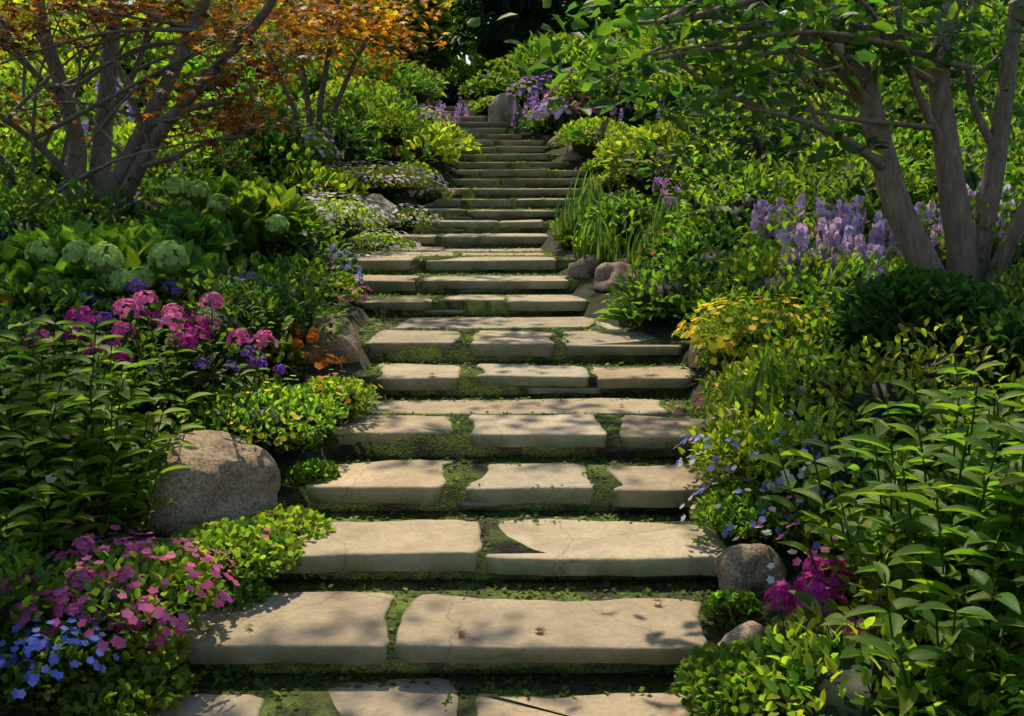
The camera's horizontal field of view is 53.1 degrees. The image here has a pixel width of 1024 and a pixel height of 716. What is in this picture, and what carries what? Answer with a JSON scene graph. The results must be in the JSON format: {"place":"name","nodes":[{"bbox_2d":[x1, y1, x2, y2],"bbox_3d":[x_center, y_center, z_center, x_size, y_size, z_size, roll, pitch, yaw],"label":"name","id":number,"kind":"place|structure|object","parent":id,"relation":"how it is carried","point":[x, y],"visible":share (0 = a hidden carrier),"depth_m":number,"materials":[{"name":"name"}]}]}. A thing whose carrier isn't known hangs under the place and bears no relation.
{"place":"outdoors","nodes":[
{"label":"outdoors","id":0,"kind":"place"},
{"bbox_2d":[0,95,1023,715],"bbox_3d":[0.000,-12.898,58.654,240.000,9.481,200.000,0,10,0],"label":"terrain","id":1,"kind":"structure","parent":0,"point":[358,317],"depth_m":6.41,"materials":[{"name":"soil"}]},
{"bbox_2d":[0,14,736,715],"bbox_3d":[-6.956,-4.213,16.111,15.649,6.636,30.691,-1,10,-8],"label":"garden plants","id":2,"kind":"object","parent":1,"relation":"on","point":[52,380],"visible":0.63,"depth_m":5.35,"materials":[{"name":"green plant"}]},
{"bbox_2d":[146,106,726,715],"bbox_3d":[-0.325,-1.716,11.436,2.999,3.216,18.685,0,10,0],"label":"stone steps","id":3,"kind":"structure","parent":1,"relation":"on","point":[342,628],"depth_m":4.67,"materials":[{"name":"beige stone"}]},
{"bbox_2d":[166,108,737,715],"bbox_3d":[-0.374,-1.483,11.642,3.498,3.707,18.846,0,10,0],"label":"moss","id":4,"kind":"object","parent":1,"relation":"on","point":[318,700],"visible":0.12,"depth_m":4.92,"materials":[{"name":"plant"}]},
{"bbox_2d":[128,92,876,667],"bbox_3d":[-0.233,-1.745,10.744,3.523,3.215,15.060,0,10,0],"label":"boulders","id":5,"kind":"object","parent":1,"relation":"on","point":[228,476],"visible":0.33,"depth_m":4.64,"materials":[{"name":"stone"}]},
{"bbox_2d":[0,0,1008,77],"bbox_3d":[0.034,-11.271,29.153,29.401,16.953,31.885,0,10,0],"label":"trees","id":6,"kind":"object","parent":1,"relation":"on","point":[489,35],"visible":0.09,"depth_m":24.29,"materials":[{"name":"green plant"}]},
{"bbox_2d":[0,73,1014,698],"bbox_3d":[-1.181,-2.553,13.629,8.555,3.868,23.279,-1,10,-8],"label":"flowers","id":7,"kind":"object","parent":1,"relation":"on","point":[106,259],"visible":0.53,"depth_m":5.41,"materials":[{"name":"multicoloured plant"}]},
{"bbox_2d":[0,0,1023,295],"bbox_3d":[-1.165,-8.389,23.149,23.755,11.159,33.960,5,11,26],"label":"tree trunks","id":8,"kind":"object","parent":1,"relation":"on","point":[966,238],"visible":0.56,"depth_m":6.45,"materials":[{"name":"brown plant"}]},
{"bbox_2d":[0,0,1023,217],"bbox_3d":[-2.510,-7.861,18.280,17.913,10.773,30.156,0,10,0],"label":"tree crowns","id":9,"kind":"object","parent":8,"relation":"attached to","point":[761,94],"visible":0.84,"depth_m":6.28,"materials":[{"name":"green plant"}]},
{"bbox_2d":[441,0,1023,715],"bbox_3d":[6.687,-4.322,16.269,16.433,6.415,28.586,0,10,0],"label":"garden plants","id":10,"kind":"object","parent":1,"relation":"on","point":[901,372],"visible":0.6,"depth_m":4.83,"materials":[{"name":"green plant"}]}
]}

